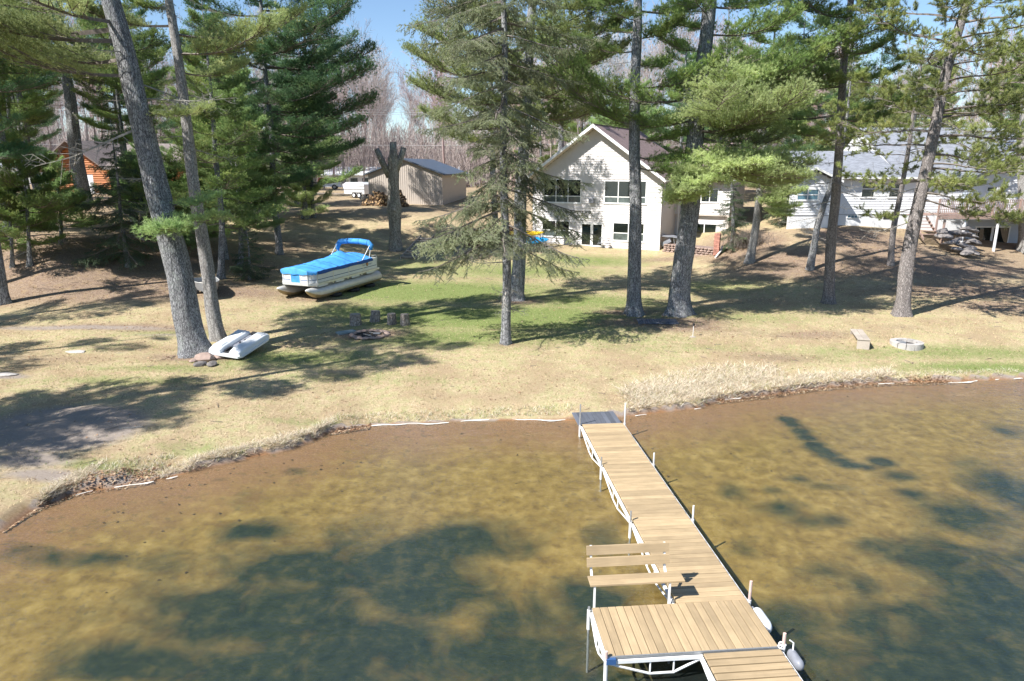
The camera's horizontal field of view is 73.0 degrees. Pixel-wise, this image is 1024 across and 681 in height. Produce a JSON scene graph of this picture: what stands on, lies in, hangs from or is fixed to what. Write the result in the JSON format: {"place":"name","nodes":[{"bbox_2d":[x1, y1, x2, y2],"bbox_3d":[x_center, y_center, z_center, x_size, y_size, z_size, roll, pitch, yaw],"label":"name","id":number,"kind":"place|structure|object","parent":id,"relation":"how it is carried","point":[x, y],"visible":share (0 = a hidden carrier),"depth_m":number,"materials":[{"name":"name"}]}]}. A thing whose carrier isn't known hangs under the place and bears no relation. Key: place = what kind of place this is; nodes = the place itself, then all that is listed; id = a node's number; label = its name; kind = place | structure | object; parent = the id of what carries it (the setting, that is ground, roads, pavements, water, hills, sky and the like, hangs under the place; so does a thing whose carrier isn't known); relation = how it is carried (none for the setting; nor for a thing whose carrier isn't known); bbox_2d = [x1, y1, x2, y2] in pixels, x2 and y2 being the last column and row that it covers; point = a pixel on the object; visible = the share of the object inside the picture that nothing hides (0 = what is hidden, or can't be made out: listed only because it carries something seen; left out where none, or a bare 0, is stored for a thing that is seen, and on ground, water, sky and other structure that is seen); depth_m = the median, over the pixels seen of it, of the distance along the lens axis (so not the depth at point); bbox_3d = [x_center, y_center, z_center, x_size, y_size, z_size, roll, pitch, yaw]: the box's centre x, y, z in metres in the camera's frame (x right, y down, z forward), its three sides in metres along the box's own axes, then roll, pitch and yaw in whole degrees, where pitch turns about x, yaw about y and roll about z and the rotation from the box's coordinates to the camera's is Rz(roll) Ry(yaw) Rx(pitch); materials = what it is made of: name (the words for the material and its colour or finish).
{"place":"outdoors","nodes":[
{"label":"outdoors","id":0,"kind":"place"},
{"bbox_2d":[0,171,1023,680],"bbox_3d":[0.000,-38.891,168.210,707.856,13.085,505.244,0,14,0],"label":"ground","id":1,"kind":"structure","parent":0,"point":[452,549],"depth_m":19.15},
{"bbox_2d":[0,1,57,230],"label":"pine tree","id":2,"kind":"object","parent":1,"relation":"on","point":[33,113],"visible":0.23,"depth_m":44.19,"materials":[{"name":"green plant"}]},
{"bbox_2d":[1,3,62,196],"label":"pine tree","id":3,"kind":"object","parent":1,"relation":"on","point":[40,97],"visible":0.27,"depth_m":49.97,"materials":[{"name":"green plant"}]},
{"bbox_2d":[0,0,68,305],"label":"pine tree","id":4,"kind":"object","parent":1,"relation":"on","point":[17,153],"visible":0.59,"depth_m":35.44,"materials":[{"name":"green plant"}]},
{"bbox_2d":[0,160,69,267],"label":"pine tree","id":5,"kind":"object","parent":1,"relation":"on","point":[6,239],"visible":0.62,"depth_m":39.40,"materials":[{"name":"green plant"}]},
{"bbox_2d":[0,21,72,191],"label":"pine tree","id":6,"kind":"object","parent":1,"relation":"on","point":[24,107],"visible":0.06,"depth_m":56.02,"materials":[{"name":"green plant"}]},
{"bbox_2d":[0,136,89,266],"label":"pine tree","id":7,"kind":"object","parent":1,"relation":"on","point":[37,195],"visible":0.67,"depth_m":38.69,"materials":[{"name":"green plant"}]},
{"bbox_2d":[30,87,62,152],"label":"pine tree","id":8,"kind":"object","parent":1,"relation":"on","point":[59,93],"visible":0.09,"depth_m":95.72,"materials":[{"name":"green plant"}]},
{"bbox_2d":[12,0,105,203],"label":"pine tree","id":9,"kind":"object","parent":1,"relation":"on","point":[73,135],"visible":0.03,"depth_m":56.45,"materials":[{"name":"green plant"}]},
{"bbox_2d":[20,151,106,244],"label":"pine tree","id":10,"kind":"object","parent":1,"relation":"on","point":[84,221],"visible":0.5,"depth_m":41.98,"materials":[{"name":"green plant"}]},
{"bbox_2d":[45,0,171,165],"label":"pine tree","id":11,"kind":"object","parent":1,"relation":"on","point":[86,86],"visible":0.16,"depth_m":53.05,"materials":[{"name":"green plant"}]},
{"bbox_2d":[40,140,182,193],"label":"log cabin","id":12,"kind":"object","parent":1,"relation":"on","point":[93,176],"visible":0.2,"depth_m":74.95,"materials":[{"name":"orange wood"}]},
{"bbox_2d":[71,118,159,270],"bbox_3d":[-23.044,-8.613,41.458,6.038,8.950,5.481,0,14,0],"label":"spruce tree","id":13,"kind":"object","parent":1,"relation":"on","point":[123,225],"visible":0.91,"depth_m":40.82,"materials":[{"name":"green plant"}]},
{"bbox_2d":[59,8,171,224],"bbox_3d":[-26.288,-16.279,47.601,7.414,17.474,8.787,0,14,0],"label":"pine tree","id":14,"kind":"object","parent":1,"relation":"on","point":[114,86],"visible":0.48,"depth_m":46.46,"materials":[{"name":"green plant"}]},
{"bbox_2d":[0,0,237,358],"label":"pine tree","id":15,"kind":"object","parent":1,"relation":"on","point":[27,32],"visible":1,"depth_m":25.60,"materials":[{"name":"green plant"}]},
{"bbox_2d":[90,137,169,240],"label":"pine tree","id":16,"kind":"object","parent":1,"relation":"on","point":[134,164],"visible":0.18,"depth_m":44.86,"materials":[{"name":"green plant"}]},
{"bbox_2d":[95,0,175,127],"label":"pine tree","id":17,"kind":"object","parent":1,"relation":"on","point":[161,55],"visible":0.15,"depth_m":61.83,"materials":[{"name":"green plant"}]},
{"bbox_2d":[91,3,179,143],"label":"pine tree","id":18,"kind":"object","parent":1,"relation":"on","point":[159,126],"visible":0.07,"depth_m":88.80,"materials":[{"name":"green plant"}]},
{"bbox_2d":[121,28,175,143],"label":"pine tree","id":19,"kind":"object","parent":1,"relation":"on","point":[161,108],"visible":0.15,"depth_m":100.02,"materials":[{"name":"green plant"}]},
{"bbox_2d":[130,145,188,223],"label":"pine tree","id":20,"kind":"object","parent":1,"relation":"on","point":[163,150],"visible":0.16,"depth_m":45.93,"materials":[{"name":"green plant"}]},
{"bbox_2d":[53,0,313,341],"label":"pine tree","id":21,"kind":"object","parent":1,"relation":"on","point":[247,35],"visible":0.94,"depth_m":27.49,"materials":[{"name":"green plant"}]},
{"bbox_2d":[31,415,336,505],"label":"shore dry grass","id":22,"kind":"structure","parent":1,"relation":"on","point":[201,456],"depth_m":18.89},
{"bbox_2d":[175,171,232,255],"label":"pine tree","id":23,"kind":"object","parent":1,"relation":"on","point":[193,243],"visible":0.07,"depth_m":44.57,"materials":[{"name":"green plant"}]},
{"bbox_2d":[123,85,290,259],"bbox_3d":[-19.863,-10.574,44.493,9.246,11.467,8.559,-11,18,-38],"label":"pine tree","id":24,"kind":"object","parent":1,"relation":"on","point":[167,160],"visible":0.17,"depth_m":44.03,"materials":[{"name":"green plant"}]},
{"bbox_2d":[144,0,290,279],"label":"pine tree","id":25,"kind":"object","parent":1,"relation":"on","point":[218,165],"visible":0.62,"depth_m":38.72,"materials":[{"name":"green plant"}]},
{"bbox_2d":[185,58,293,265],"bbox_3d":[-17.686,-10.773,43.142,6.718,13.046,7.612,0,14,0],"label":"pine tree","id":26,"kind":"object","parent":1,"relation":"on","point":[255,175],"visible":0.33,"depth_m":42.92,"materials":[{"name":"green plant"}]},
{"bbox_2d":[209,329,269,358],"bbox_3d":[-11.010,0.083,27.922,1.600,0.322,2.030,7,25,16],"label":"pedal boat","id":27,"kind":"object","parent":1,"relation":"on","point":[238,344],"visible":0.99,"depth_m":27.62,"materials":[{"name":"white plastic"}]},
{"bbox_2d":[202,56,299,239],"bbox_3d":[-20.075,-14.245,49.997,6.951,14.523,8.528,13,19,41],"label":"pine tree","id":28,"kind":"object","parent":1,"relation":"on","point":[283,164],"visible":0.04,"depth_m":49.84,"materials":[{"name":"green plant"}]},
{"bbox_2d":[228,227,277,280],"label":"spruce tree","id":29,"kind":"object","parent":1,"relation":"on","point":[246,270],"visible":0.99,"depth_m":41.20,"materials":[{"name":"green plant"}]},
{"bbox_2d":[178,0,382,254],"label":"pine tree","id":30,"kind":"object","parent":1,"relation":"on","point":[314,82],"visible":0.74,"depth_m":45.34,"materials":[{"name":"green plant"}]},
{"bbox_2d":[245,51,334,203],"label":"pine tree","id":31,"kind":"object","parent":1,"relation":"on","point":[277,58],"visible":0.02,"depth_m":68.33,"materials":[{"name":"green plant"}]},
{"bbox_2d":[251,0,361,214],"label":"pine tree","id":32,"kind":"object","parent":1,"relation":"on","point":[345,38],"visible":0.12,"depth_m":58.66,"materials":[{"name":"green plant"}]},
{"bbox_2d":[280,163,333,219],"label":"pine tree","id":33,"kind":"object","parent":1,"relation":"on","point":[303,197],"visible":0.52,"depth_m":59.66,"materials":[{"name":"green plant"}]},
{"bbox_2d":[274,72,366,217],"bbox_3d":[-17.392,-16.899,59.131,9.274,13.384,6.900,8,16,30],"label":"pine tree","id":34,"kind":"object","parent":1,"relation":"on","point":[355,170],"visible":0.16,"depth_m":59.19,"materials":[{"name":"green plant"}]},
{"bbox_2d":[277,238,381,297],"bbox_3d":[-10.502,-4.259,39.814,2.677,2.692,6.768,6,16,22],"label":"pontoon boat","id":35,"kind":"object","parent":1,"relation":"on","point":[337,271],"visible":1,"depth_m":38.80,"materials":[{"name":"fabric"}]},
{"bbox_2d":[316,13,385,188],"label":"bare tree","id":36,"kind":"object","parent":1,"relation":"on","point":[341,94],"visible":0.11,"depth_m":101.21,"materials":[{"name":"plant"}]},
{"bbox_2d":[343,182,368,197],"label":"cargo trailer","id":37,"kind":"object","parent":1,"relation":"on","point":[356,189],"visible":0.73,"depth_m":80.05,"materials":[{"name":"white paint"}]},
{"bbox_2d":[340,37,388,166],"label":"bare tree","id":38,"kind":"object","parent":1,"relation":"on","point":[364,87],"visible":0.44,"depth_m":89.82,"materials":[{"name":"plant"}]},
{"bbox_2d":[349,329,390,339],"bbox_3d":[-6.285,-0.195,30.709,1.842,0.333,1.725,0,14,0],"label":"fire ring","id":39,"kind":"object","parent":1,"relation":"on","point":[363,334],"visible":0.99,"depth_m":30.62,"materials":[{"name":"grey stone"}]},
{"bbox_2d":[345,43,401,181],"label":"bare tree","id":40,"kind":"object","parent":1,"relation":"on","point":[382,82],"visible":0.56,"depth_m":105.80,"materials":[{"name":"plant"}]},
{"bbox_2d":[360,40,394,166],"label":"bare tree","id":41,"kind":"object","parent":1,"relation":"on","point":[379,71],"visible":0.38,"depth_m":121.26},
{"bbox_2d":[361,190,408,206],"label":"firewood pile","id":42,"kind":"object","parent":1,"relation":"on","point":[379,198],"visible":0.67,"depth_m":69.35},
{"bbox_2d":[375,77,400,145],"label":"bare tree","id":43,"kind":"object","parent":1,"relation":"on","point":[387,106],"visible":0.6,"depth_m":131.61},
{"bbox_2d":[374,142,406,251],"bbox_3d":[-9.279,-11.002,53.708,2.262,8.500,1.312,-8,16,-29],"label":"dead tree stump","id":44,"kind":"object","parent":1,"relation":"on","point":[391,169],"visible":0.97,"depth_m":53.29,"materials":[{"name":"wood"}]},
{"bbox_2d":[321,167,459,186],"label":"storage building","id":45,"kind":"structure","parent":1,"relation":"on","point":[359,178],"depth_m":118.63,"materials":[{"name":"white paint"}]},
{"bbox_2d":[392,62,428,125],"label":"bare tree","id":46,"kind":"object","parent":1,"relation":"on","point":[400,77],"visible":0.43,"depth_m":150.47,"materials":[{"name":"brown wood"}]},
{"bbox_2d":[363,158,467,204],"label":"shed","id":47,"kind":"structure","parent":1,"relation":"on","point":[426,181],"depth_m":71.52,"materials":[{"name":"wood"}]},
{"bbox_2d":[400,235,433,259],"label":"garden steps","id":48,"kind":"structure","parent":1,"relation":"on","point":[409,252],"depth_m":54.38,"materials":[{"name":"grey wood"}]},
{"bbox_2d":[395,13,456,163],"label":"bare tree","id":49,"kind":"object","parent":1,"relation":"on","point":[438,75],"visible":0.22,"depth_m":89.39,"materials":[{"name":"plant"}]},
{"bbox_2d":[437,0,524,247],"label":"pine tree","id":50,"kind":"object","parent":1,"relation":"on","point":[492,172],"visible":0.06,"depth_m":53.36,"materials":[{"name":"green plant"}]},
{"bbox_2d":[396,0,604,345],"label":"spruce tree","id":51,"kind":"object","parent":1,"relation":"on","point":[478,57],"visible":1,"depth_m":27.04,"materials":[{"name":"green plant"}]},
{"bbox_2d":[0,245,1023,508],"bbox_3d":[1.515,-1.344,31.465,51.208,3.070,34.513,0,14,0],"label":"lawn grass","id":52,"kind":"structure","parent":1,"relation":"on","point":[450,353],"depth_m":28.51,"materials":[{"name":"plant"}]},
{"bbox_2d":[396,0,632,301],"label":"pine tree","id":53,"kind":"object","parent":1,"relation":"on","point":[559,110],"visible":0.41,"depth_m":34.34,"materials":[{"name":"green plant"}]},
{"bbox_2d":[30,107,1012,186],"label":"wood","id":54,"kind":"object","parent":1,"relation":"on","point":[460,160],"visible":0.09,"depth_m":122.39,"materials":[{"name":"plant"}]},
{"bbox_2d":[512,79,565,171],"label":"pine tree","id":55,"kind":"object","parent":1,"relation":"on","point":[545,157],"visible":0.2,"depth_m":95.01,"materials":[{"name":"green plant"}]},
{"bbox_2d":[94,366,1017,476],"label":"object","id":56,"kind":"structure","parent":1,"relation":"on","point":[408,418],"depth_m":22.44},
{"bbox_2d":[517,2,605,153],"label":"pine tree","id":57,"kind":"object","parent":1,"relation":"on","point":[560,145],"visible":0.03,"depth_m":61.15,"materials":[{"name":"green plant"}]},
{"bbox_2d":[551,92,606,152],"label":"pine tree","id":58,"kind":"object","parent":1,"relation":"on","point":[573,128],"visible":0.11,"depth_m":87.36,"materials":[{"name":"green plant"}]},
{"bbox_2d":[590,25,644,99],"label":"bare tree","id":59,"kind":"object","parent":1,"relation":"on","point":[606,64],"visible":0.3,"depth_m":82.16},
{"bbox_2d":[586,84,663,137],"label":"pine tree","id":60,"kind":"object","parent":1,"relation":"on","point":[601,122],"visible":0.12,"depth_m":71.33,"materials":[{"name":"green plant"}]},
{"bbox_2d":[523,0,738,316],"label":"pine tree","id":61,"kind":"object","parent":1,"relation":"on","point":[634,306],"visible":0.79,"depth_m":31.39,"materials":[{"name":"green plant"}]},
{"bbox_2d":[527,124,744,249],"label":"house","id":62,"kind":"structure","parent":1,"relation":"on","point":[599,160],"depth_m":57.27,"materials":[{"name":"paint"}]},
{"bbox_2d":[543,179,581,203],"bbox_3d":[4.255,-12.696,58.819,3.589,2.043,0.090,7,16,27],"label":"window","id":63,"kind":"structure","parent":62,"relation":"in","point":[573,198],"depth_m":58.80,"materials":[{"name":"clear glass"}]},
{"bbox_2d":[591,223,602,246],"bbox_3d":[7.175,-8.876,58.189,0.998,1.951,0.060,7,16,27],"label":"patio door","id":64,"kind":"structure","parent":62,"relation":"in","point":[597,228],"depth_m":58.16,"materials":[{"name":"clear glass"}]},
{"bbox_2d":[603,180,646,204],"bbox_3d":[9.193,-12.043,56.276,3.682,1.910,0.090,7,16,27],"label":"window","id":65,"kind":"structure","parent":62,"relation":"in","point":[615,191],"depth_m":56.51,"materials":[{"name":"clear glass"}]},
{"bbox_2d":[612,222,644,242],"bbox_3d":[9.554,-8.891,56.866,2.799,1.569,0.090,7,16,27],"label":"window","id":66,"kind":"structure","parent":62,"relation":"in","point":[620,233],"depth_m":57.10,"materials":[{"name":"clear glass"}]},
{"bbox_2d":[614,0,698,106],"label":"bare tree","id":67,"kind":"object","parent":1,"relation":"on","point":[646,71],"visible":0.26,"depth_m":100.95,"materials":[{"name":"plant"}]},
{"bbox_2d":[636,318,678,323],"bbox_3d":[6.893,-0.909,32.836,1.875,0.045,1.037,1,14,4],"label":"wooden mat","id":68,"kind":"object","parent":1,"relation":"on","point":[655,321],"visible":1,"depth_m":32.70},
{"bbox_2d":[631,0,718,120],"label":"bare tree","id":69,"kind":"object","parent":1,"relation":"on","point":[689,36],"visible":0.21,"depth_m":94.68,"materials":[{"name":"plant"}]},
{"bbox_2d":[646,17,728,160],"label":"pine tree","id":70,"kind":"object","parent":1,"relation":"on","point":[686,64],"visible":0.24,"depth_m":67.46,"materials":[{"name":"green plant"}]},
{"bbox_2d":[662,243,726,254],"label":"retaining wall","id":71,"kind":"structure","parent":1,"relation":"on","point":[699,249],"depth_m":53.28,"materials":[{"name":"brick"}]},
{"bbox_2d":[583,0,854,317],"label":"pine tree","id":72,"kind":"object","parent":1,"relation":"on","point":[745,83],"visible":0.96,"depth_m":30.36,"materials":[{"name":"green plant"}]},
{"bbox_2d":[684,9,754,148],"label":"pine tree","id":73,"kind":"object","parent":1,"relation":"on","point":[727,42],"visible":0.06,"depth_m":69.82,"materials":[{"name":"green plant"}]},
{"bbox_2d":[714,182,751,251],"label":"spruce tree","id":74,"kind":"object","parent":1,"relation":"on","point":[731,220],"visible":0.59,"depth_m":52.08,"materials":[{"name":"green plant"}]},
{"bbox_2d":[722,226,780,248],"bbox_3d":[17.986,-7.774,51.735,4.780,1.581,2.999,0,14,0],"label":"shrub","id":75,"kind":"object","parent":1,"relation":"on","point":[740,243],"visible":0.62,"depth_m":51.46,"materials":[{"name":"brown plant"}]},
{"bbox_2d":[613,357,901,410],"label":"tall dry grass","id":76,"kind":"structure","parent":1,"relation":"on","point":[679,387],"depth_m":25.16,"materials":[{"name":"plant"}]},
{"bbox_2d":[725,0,825,263],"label":"pine tree","id":77,"kind":"object","parent":1,"relation":"on","point":[778,201],"visible":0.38,"depth_m":45.23,"materials":[{"name":"green plant"}]},
{"bbox_2d":[762,0,842,199],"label":"pine tree","id":78,"kind":"object","parent":1,"relation":"on","point":[820,108],"visible":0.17,"depth_m":68.71,"materials":[{"name":"green plant"}]},
{"bbox_2d":[741,0,914,304],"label":"pine tree","id":79,"kind":"object","parent":1,"relation":"on","point":[826,16],"visible":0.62,"depth_m":33.58,"materials":[{"name":"green plant"}]},
{"bbox_2d":[779,55,889,270],"bbox_3d":[20.256,-10.785,43.382,5.422,13.445,3.825,-6,15,-22],"label":"pine tree","id":80,"kind":"object","parent":1,"relation":"on","point":[810,264],"visible":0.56,"depth_m":43.59,"materials":[{"name":"green plant"}]},
{"bbox_2d":[804,0,881,150],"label":"pine tree","id":81,"kind":"object","parent":1,"relation":"on","point":[853,103],"visible":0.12,"depth_m":67.19,"materials":[{"name":"green plant"}]},
{"bbox_2d":[812,62,883,150],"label":"pine tree","id":82,"kind":"object","parent":1,"relation":"on","point":[829,131],"visible":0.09,"depth_m":74.18,"materials":[{"name":"green plant"}]},
{"bbox_2d":[850,329,870,349],"bbox_3d":[15.014,-0.067,29.892,0.490,0.440,2.020,4,15,17],"label":"plank bench","id":83,"kind":"object","parent":1,"relation":"on","point":[863,339],"visible":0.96,"depth_m":29.05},
{"bbox_2d":[850,47,907,127],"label":"pine tree","id":84,"kind":"object","parent":1,"relation":"on","point":[882,61],"visible":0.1,"depth_m":86.28,"materials":[{"name":"green plant"}]},
{"bbox_2d":[779,128,1023,251],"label":"house","id":85,"kind":"structure","parent":1,"relation":"on","point":[857,164],"depth_m":54.81,"materials":[{"name":"white"}]},
{"bbox_2d":[796,189,819,200],"bbox_3d":[22.937,-11.311,53.627,1.721,0.894,0.060,0,14,0],"label":"window","id":86,"kind":"structure","parent":85,"relation":"in","point":[812,195],"depth_m":53.64,"materials":[{"name":"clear glass"}]},
{"bbox_2d":[974,226,992,240],"bbox_3d":[37.159,-8.155,54.620,1.378,1.699,0.060,0,14,0],"label":"patio door","id":87,"kind":"structure","parent":85,"relation":"in","point":[985,233],"depth_m":54.54,"materials":[{"name":"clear glass"}]},
{"bbox_2d":[991,226,1010,242],"bbox_3d":[38.544,-8.155,54.620,1.378,1.699,0.060,0,14,0],"label":"patio door","id":88,"kind":"structure","parent":85,"relation":"in","point":[1003,235],"depth_m":54.56,"materials":[{"name":"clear glass"}]},
{"bbox_2d":[889,338,923,350],"bbox_3d":[16.797,0.166,29.459,1.280,0.280,1.280,0,14,0],"label":"stone fire pit","id":89,"kind":"object","parent":1,"relation":"on","point":[908,344],"visible":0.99,"depth_m":29.14,"materials":[{"name":"grey stone"}]},
{"bbox_2d":[872,32,956,127],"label":"pine tree","id":90,"kind":"object","parent":1,"relation":"on","point":[925,70],"visible":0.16,"depth_m":67.45,"materials":[{"name":"green plant"}]},
{"bbox_2d":[858,37,972,266],"bbox_3d":[25.052,-11.585,43.693,6.246,14.359,6.094,0,14,0],"label":"pine tree","id":91,"kind":"object","parent":1,"relation":"on","point":[892,237],"visible":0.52,"depth_m":43.30,"materials":[{"name":"green plant"}]},
{"bbox_2d":[811,0,1023,316],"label":"pine tree","id":92,"kind":"object","parent":1,"relation":"on","point":[925,181],"visible":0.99,"depth_m":31.03,"materials":[{"name":"green plant"}]},
{"bbox_2d":[895,58,967,127],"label":"pine tree","id":93,"kind":"object","parent":1,"relation":"on","point":[939,63],"visible":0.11,"depth_m":71.22,"materials":[{"name":"green plant"}]},
{"bbox_2d":[934,226,981,254],"bbox_3d":[32.611,-7.215,49.879,3.484,1.809,3.247,0,14,0],"label":"boulder bank","id":94,"kind":"object","parent":1,"relation":"on","point":[964,249],"visible":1,"depth_m":49.84,"materials":[{"name":"grey stone"}]},
{"bbox_2d":[927,0,1023,252],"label":"pine tree","id":95,"kind":"object","parent":1,"relation":"on","point":[1019,246],"visible":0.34,"depth_m":50.88,"materials":[{"name":"green plant"}]},
{"bbox_2d":[935,0,1022,122],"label":"bare tree","id":96,"kind":"object","parent":1,"relation":"on","point":[967,31],"visible":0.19,"depth_m":103.07,"materials":[{"name":"plant"}]},
{"bbox_2d":[984,55,1023,127],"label":"pine tree","id":97,"kind":"object","parent":1,"relation":"on","point":[1016,86],"visible":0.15,"depth_m":70.47,"materials":[{"name":"green plant"}]},
{"bbox_2d":[0,220,1023,532],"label":"fallen leaves","id":98,"kind":"object","parent":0,"point":[358,428],"depth_m":27.92,"materials":[{"name":"plant"}]},
{"bbox_2d":[25,0,1023,157],"label":"sky","id":99,"kind":"structure","parent":0,"point":[384,16],"materials":[{"name":"blue"}]},
{"label":"lake water","id":100,"kind":"structure","parent":0,"visible":0},
{"bbox_2d":[76,378,1020,494],"bbox_3d":[4.183,2.335,23.205,32.409,0.018,2.636,-4,15,-17],"label":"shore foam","id":101,"kind":"object","parent":100,"relation":"on","point":[516,419],"visible":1,"depth_m":22.25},
{"bbox_2d":[579,403,802,680],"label":"dock","id":102,"kind":"object","parent":100,"relation":"in","point":[711,613],"visible":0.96,"depth_m":11.96,"materials":[{"name":"wood"}]},
{"bbox_2d":[572,411,620,425],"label":"dock ramp","id":103,"kind":"structure","parent":102,"relation":"attached to","point":[603,417],"depth_m":21.54,"materials":[{"name":"metal"}]},
{"bbox_2d":[586,542,684,607],"bbox_3d":[2.165,4.157,12.215,1.670,1.024,0.479,-1,14,-5],"label":"dock bench","id":104,"kind":"object","parent":102,"relation":"on","point":[665,576],"visible":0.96,"depth_m":12.23,"materials":[{"name":"wood"}]},
{"bbox_2d":[778,640,803,670],"bbox_3d":[4.436,4.947,10.930,0.259,0.347,0.485,-8,16,-31],"label":"mooring float","id":105,"kind":"object","parent":102,"relation":"hanging from","point":[795,660],"visible":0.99,"depth_m":10.86,"materials":[{"name":"grey plastic"}]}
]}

